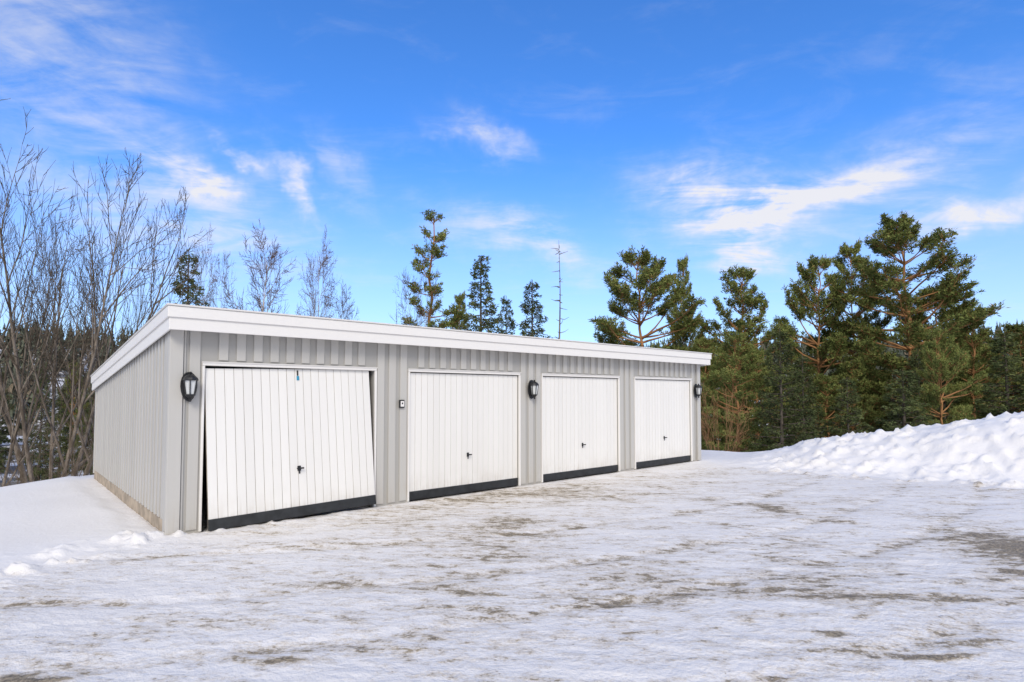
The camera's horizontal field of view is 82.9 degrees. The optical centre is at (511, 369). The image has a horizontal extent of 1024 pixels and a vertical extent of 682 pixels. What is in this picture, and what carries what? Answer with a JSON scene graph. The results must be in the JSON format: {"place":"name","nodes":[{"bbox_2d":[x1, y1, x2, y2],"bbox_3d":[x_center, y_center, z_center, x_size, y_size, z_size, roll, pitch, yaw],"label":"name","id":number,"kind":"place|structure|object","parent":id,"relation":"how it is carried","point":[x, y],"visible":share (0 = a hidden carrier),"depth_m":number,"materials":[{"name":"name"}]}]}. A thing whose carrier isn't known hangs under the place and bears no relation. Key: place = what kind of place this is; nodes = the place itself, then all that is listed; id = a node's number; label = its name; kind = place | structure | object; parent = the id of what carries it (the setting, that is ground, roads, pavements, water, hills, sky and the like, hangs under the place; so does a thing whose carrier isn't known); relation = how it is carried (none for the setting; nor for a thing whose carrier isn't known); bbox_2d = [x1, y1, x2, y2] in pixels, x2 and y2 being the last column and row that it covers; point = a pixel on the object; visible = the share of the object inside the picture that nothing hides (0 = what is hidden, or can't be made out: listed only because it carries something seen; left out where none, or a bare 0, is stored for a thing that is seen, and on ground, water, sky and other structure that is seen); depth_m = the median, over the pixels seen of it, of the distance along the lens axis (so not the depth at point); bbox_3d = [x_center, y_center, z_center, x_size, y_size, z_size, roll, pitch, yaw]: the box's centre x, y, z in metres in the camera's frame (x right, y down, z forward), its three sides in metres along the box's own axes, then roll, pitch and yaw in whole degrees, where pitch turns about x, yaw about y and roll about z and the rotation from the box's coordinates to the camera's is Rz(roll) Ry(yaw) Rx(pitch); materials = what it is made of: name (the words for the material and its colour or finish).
{"place":"outdoors","nodes":[
{"label":"outdoors","id":0,"kind":"place"},
{"bbox_2d":[0,347,1023,681],"bbox_3d":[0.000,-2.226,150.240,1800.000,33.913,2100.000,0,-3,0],"label":"snow ground","id":1,"kind":"structure","parent":0,"point":[880,555],"depth_m":5.45,"materials":[{"name":"white snow"}]},
{"bbox_2d":[0,437,57,485],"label":"bare shrub","id":2,"kind":"object","parent":1,"relation":"on","point":[17,480],"visible":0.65,"depth_m":13.56,"materials":[{"name":"brown plant"}]},
{"bbox_2d":[0,177,65,486],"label":"bare tree","id":3,"kind":"object","parent":1,"relation":"on","point":[12,442],"visible":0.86,"depth_m":16.11,"materials":[{"name":"grey plant"}]},
{"bbox_2d":[0,397,92,483],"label":"bare shrub","id":4,"kind":"object","parent":1,"relation":"on","point":[40,451],"visible":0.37,"depth_m":18.01,"materials":[{"name":"brown plant"}]},
{"bbox_2d":[6,424,93,483],"bbox_3d":[-11.319,2.575,14.430,2.012,2.476,1.485,1,-3,-25],"label":"bare shrub","id":5,"kind":"object","parent":1,"relation":"on","point":[66,474],"visible":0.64,"depth_m":14.30,"materials":[{"name":"brown plant"}]},
{"bbox_2d":[48,411,93,476],"bbox_3d":[-12.130,2.832,16.351,1.690,3.779,2.289,0,-3,2],"label":"bare shrub","id":6,"kind":"object","parent":1,"relation":"on","point":[74,453],"visible":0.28,"depth_m":16.16,"materials":[{"name":"brown plant"}]},
{"bbox_2d":[0,98,222,482],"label":"bare tree","id":7,"kind":"object","parent":1,"relation":"on","point":[79,400],"visible":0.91,"depth_m":16.22,"materials":[{"name":"grey plant"}]},
{"bbox_2d":[71,253,152,475],"bbox_3d":[-15.213,1.292,22.179,2.982,11.576,2.449,2,-3,-42],"label":"bare tree","id":8,"kind":"object","parent":1,"relation":"on","point":[136,319],"visible":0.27,"depth_m":21.73,"materials":[{"name":"brown plant"}]},
{"bbox_2d":[94,471,161,530],"bbox_3d":[-1.909,2.700,13.742,12.384,1.065,6.576,2,-3,-42],"label":"foundation","id":9,"kind":"object","parent":1,"relation":"on","point":[151,518],"visible":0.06,"depth_m":8.84,"materials":[{"name":"concrete"}]},
{"bbox_2d":[202,381,369,498],"bbox_3d":[-1.375,1.357,13.205,12.060,2.100,0.050,2,-3,-42],"label":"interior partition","id":10,"kind":"object","parent":9,"relation":"on","point":[204,489],"depth_m":9.75,"materials":[{"name":"black"}]},
{"bbox_2d":[93,329,700,534],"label":"cladding boards","id":11,"kind":"object","parent":9,"relation":"on","point":[138,454],"visible":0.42,"depth_m":8.97,"materials":[{"name":"grey paint"}]},
{"bbox_2d":[180,372,198,401],"bbox_3d":[-4.003,0.217,7.210,0.190,0.375,0.184,2,-3,-42],"label":"wall lantern","id":12,"kind":"object","parent":11,"relation":"attached to","point":[188,384],"depth_m":7.18,"materials":[{"name":"metal"}]},
{"bbox_2d":[399,400,404,407],"bbox_3d":[-1.772,0.557,9.323,0.090,0.130,0.044,2,-3,-42],"label":"key switch box","id":13,"kind":"object","parent":11,"relation":"attached to","point":[401,403],"visible":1,"depth_m":9.30,"materials":[{"name":"metal"}]},
{"bbox_2d":[528,380,538,398],"bbox_3d":[0.432,0.391,11.188,0.190,0.375,0.184,2,-3,-42],"label":"wall lantern","id":14,"kind":"object","parent":11,"relation":"attached to","point":[533,385],"depth_m":11.16,"materials":[{"name":"metal"}]},
{"bbox_2d":[694,384,701,397],"bbox_3d":[4.896,0.566,15.193,0.190,0.375,0.184,2,-3,-42],"label":"wall lantern","id":15,"kind":"object","parent":11,"relation":"attached to","point":[697,389],"depth_m":15.17,"materials":[{"name":"metal"}]},
{"bbox_2d":[179,331,698,533],"bbox_3d":[-1.866,1.051,13.766,12.360,2.761,6.680,2,-3,-42],"label":"wall backing","id":16,"kind":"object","parent":9,"relation":"on","point":[209,346],"depth_m":9.27,"materials":[{"name":"grey paint"}]},
{"bbox_2d":[205,366,580,380],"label":"roof deck","id":17,"kind":"structure","parent":16,"relation":"on","point":[214,367],"depth_m":11.90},
{"bbox_2d":[91,305,711,390],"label":"fascia boards","id":18,"kind":"object","parent":17,"relation":"attached to","point":[164,321],"visible":0.73,"depth_m":8.89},
{"bbox_2d":[90,303,711,376],"bbox_3d":[-1.776,-0.134,13.784,12.690,0.720,7.115,2,-3,-42],"label":"roof edge cap","id":19,"kind":"object","parent":18,"relation":"on","point":[153,317],"visible":0.7,"depth_m":8.85,"materials":[{"name":"white metal"}]},
{"bbox_2d":[198,362,692,531],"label":"door frames","id":20,"kind":"structure","parent":16,"relation":"attached to","point":[375,418],"depth_m":9.43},
{"bbox_2d":[205,369,367,517],"bbox_3d":[-3.035,1.012,8.162,2.320,2.029,0.038,1,-7,-42],"label":"garage door","id":21,"kind":"structure","parent":20,"relation":"attached to","point":[271,435],"depth_m":7.83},
{"bbox_2d":[205,368,374,519],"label":"planks","id":22,"kind":"object","parent":21,"relation":"attached to","point":[257,471],"visible":1,"depth_m":8.04,"materials":[{"name":"white metal"}]},
{"bbox_2d":[208,495,375,530],"bbox_3d":[-2.948,1.972,8.051,2.330,0.140,0.036,1,-7,-42],"label":"rubber skirt","id":23,"kind":"object","parent":21,"relation":"attached to","point":[255,518],"visible":1,"depth_m":7.92,"materials":[{"name":"black rubber"}]},
{"bbox_2d":[202,361,691,378],"bbox_3d":[0.380,0.075,11.282,11.650,0.014,0.010,2,-3,-42],"label":"drip flashing","id":24,"kind":"object","parent":20,"relation":"attached to","point":[408,368],"visible":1,"depth_m":9.02,"materials":[{"name":"white metal"}]},
{"bbox_2d":[170,249,208,306],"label":"spruce tree","id":25,"kind":"object","parent":1,"relation":"on","point":[195,298],"visible":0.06,"depth_m":26.09,"materials":[{"name":"green plant"}]},
{"bbox_2d":[192,226,236,308],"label":"birch tree","id":26,"kind":"object","parent":1,"relation":"on","point":[214,281],"visible":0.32,"depth_m":35.66,"materials":[{"name":"brown plant"}]},
{"bbox_2d":[216,219,302,314],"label":"birch tree","id":27,"kind":"object","parent":1,"relation":"on","point":[272,257],"visible":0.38,"depth_m":34.20,"materials":[{"name":"grey plant"}]},
{"bbox_2d":[296,227,341,317],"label":"birch tree","id":28,"kind":"object","parent":1,"relation":"on","point":[324,259],"visible":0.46,"depth_m":34.88,"materials":[{"name":"brown plant"}]},
{"bbox_2d":[322,281,358,319],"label":"birch tree","id":29,"kind":"object","parent":1,"relation":"on","point":[347,310],"visible":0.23,"depth_m":38.02,"materials":[{"name":"brown plant"}]},
{"bbox_2d":[389,251,443,326],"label":"bare tree","id":30,"kind":"object","parent":1,"relation":"on","point":[421,315],"visible":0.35,"depth_m":33.38,"materials":[{"name":"plant"}]},
{"bbox_2d":[400,209,466,328],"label":"pine tree","id":31,"kind":"object","parent":1,"relation":"on","point":[435,251],"visible":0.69,"depth_m":33.59,"materials":[{"name":"green plant"}]},
{"bbox_2d":[449,291,469,329],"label":"pine tree","id":32,"kind":"object","parent":1,"relation":"on","point":[459,299],"visible":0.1,"depth_m":38.21,"materials":[{"name":"green plant"}]},
{"bbox_2d":[459,255,502,333],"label":"spruce tree","id":33,"kind":"object","parent":1,"relation":"on","point":[487,324],"visible":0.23,"depth_m":32.00,"materials":[{"name":"green plant"}]},
{"bbox_2d":[495,296,515,334],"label":"spruce tree","id":34,"kind":"object","parent":1,"relation":"on","point":[508,318],"visible":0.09,"depth_m":37.05,"materials":[{"name":"green plant"}]},
{"bbox_2d":[0,325,1023,481],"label":"forest belt","id":35,"kind":"object","parent":1,"relation":"on","point":[789,426],"visible":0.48,"depth_m":26.81,"materials":[{"name":"green plant"}]},
{"bbox_2d":[0,319,1023,440],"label":"distant forest","id":36,"kind":"object","parent":1,"relation":"on","point":[762,346],"visible":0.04,"depth_m":184.74,"materials":[{"name":"green plant"}]},
{"bbox_2d":[515,279,553,337],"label":"spruce tree","id":37,"kind":"object","parent":1,"relation":"on","point":[527,310],"visible":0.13,"depth_m":34.03,"materials":[{"name":"green plant"}]},
{"bbox_2d":[552,247,568,338],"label":"dead tree","id":38,"kind":"object","parent":1,"relation":"on","point":[560,318],"visible":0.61,"depth_m":33.19,"materials":[{"name":"grey plant"}]},
{"bbox_2d":[588,245,706,350],"bbox_3d":[8.335,0.448,35.842,7.667,16.438,7.378,-1,-3,27],"label":"pine tree","id":39,"kind":"object","parent":1,"relation":"on","point":[608,328],"visible":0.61,"depth_m":35.19,"materials":[{"name":"green plant"}]},
{"bbox_2d":[666,254,706,415],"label":"pine tree","id":40,"kind":"object","parent":1,"relation":"on","point":[682,263],"visible":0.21,"depth_m":39.23,"materials":[{"name":"green plant"}]},
{"bbox_2d":[700,381,753,451],"bbox_3d":[7.223,2.080,19.786,2.008,3.396,2.170,1,-3,-29],"label":"brown bush","id":41,"kind":"object","parent":1,"relation":"on","point":[731,422],"visible":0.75,"depth_m":19.65,"materials":[{"name":"plant"}]},
{"bbox_2d":[695,265,792,448],"bbox_3d":[13.375,1.175,34.183,5.377,15.159,5.228,0,-3,-9],"label":"pine tree","id":42,"kind":"object","parent":1,"relation":"on","point":[748,325],"visible":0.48,"depth_m":33.74,"materials":[{"name":"green plant"}]},
{"bbox_2d":[768,254,863,434],"bbox_3d":[19.429,0.863,37.130,5.629,16.840,5.416,-2,-3,41],"label":"pine tree","id":43,"kind":"object","parent":1,"relation":"on","point":[837,345],"visible":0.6,"depth_m":36.65,"materials":[{"name":"green plant"}]},
{"bbox_2d":[816,238,892,424],"bbox_3d":[23.147,0.229,39.054,4.520,18.331,4.697,-2,-3,31],"label":"pine tree","id":44,"kind":"object","parent":1,"relation":"on","point":[845,251],"visible":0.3,"depth_m":38.80,"materials":[{"name":"green plant"}]},
{"bbox_2d":[811,211,1011,419],"bbox_3d":[22.715,-0.662,33.190,7.956,17.509,9.611,0,-3,7],"label":"pine tree","id":45,"kind":"object","parent":1,"relation":"on","point":[901,232],"visible":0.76,"depth_m":32.50,"materials":[{"name":"green plant"}]},
{"bbox_2d":[890,284,993,419],"bbox_3d":[26.760,1.401,35.937,5.933,13.789,5.709,1,-3,-30],"label":"pine tree","id":46,"kind":"object","parent":1,"relation":"on","point":[926,290],"visible":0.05,"depth_m":35.72,"materials":[{"name":"green plant"}]},
{"bbox_2d":[943,304,1018,419],"bbox_3d":[25.030,1.861,31.092,3.483,10.931,3.583,-2,-3,38],"label":"pine tree","id":47,"kind":"object","parent":1,"relation":"on","point":[962,337],"visible":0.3,"depth_m":30.88,"materials":[{"name":"green plant"}]},
{"bbox_2d":[970,321,1023,415],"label":"pine tree","id":48,"kind":"object","parent":1,"relation":"on","point":[1013,328],"visible":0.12,"depth_m":35.99,"materials":[{"name":"green plant"}]},
{"bbox_2d":[0,0,1023,347],"label":"sky","id":49,"kind":"structure","parent":0,"point":[765,136],"materials":[{"name":"blue"}]},
{"label":"garage door","id":50,"kind":"object","parent":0,"visible":0},
{"bbox_2d":[635,379,689,461],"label":"planks","id":51,"kind":"object","parent":50,"relation":"attached to","point":[662,409],"visible":1,"depth_m":14.29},
{"bbox_2d":[636,455,690,467],"bbox_3d":[3.751,2.276,14.290,2.400,0.140,0.038,2,-3,-42],"label":"rubber skirt","id":52,"kind":"object","parent":50,"relation":"attached to","point":[642,464],"visible":1,"depth_m":14.22,"materials":[{"name":"black rubber"}]},
{"label":"garage door","id":53,"kind":"object","parent":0,"visible":0},
{"bbox_2d":[543,377,616,473],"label":"planks","id":54,"kind":"object","parent":53,"relation":"attached to","point":[577,412],"visible":1,"depth_m":12.23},
{"bbox_2d":[543,465,617,481],"bbox_3d":[1.485,2.187,12.258,2.410,0.140,0.036,2,-3,-42],"label":"rubber skirt","id":55,"kind":"object","parent":53,"relation":"attached to","point":[574,473],"visible":1,"depth_m":12.17,"materials":[{"name":"black rubber"}]},
{"label":"garage door","id":56,"kind":"object","parent":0,"visible":0},
{"bbox_2d":[409,373,516,491],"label":"planks","id":57,"kind":"object","parent":56,"relation":"attached to","point":[455,419],"visible":1,"depth_m":10.17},
{"bbox_2d":[409,478,517,499],"bbox_3d":[-0.792,2.098,10.216,2.410,0.140,0.036,2,-3,-42],"label":"rubber skirt","id":58,"kind":"object","parent":56,"relation":"attached to","point":[434,492],"visible":1,"depth_m":10.11,"materials":[{"name":"black rubber"}]}
]}

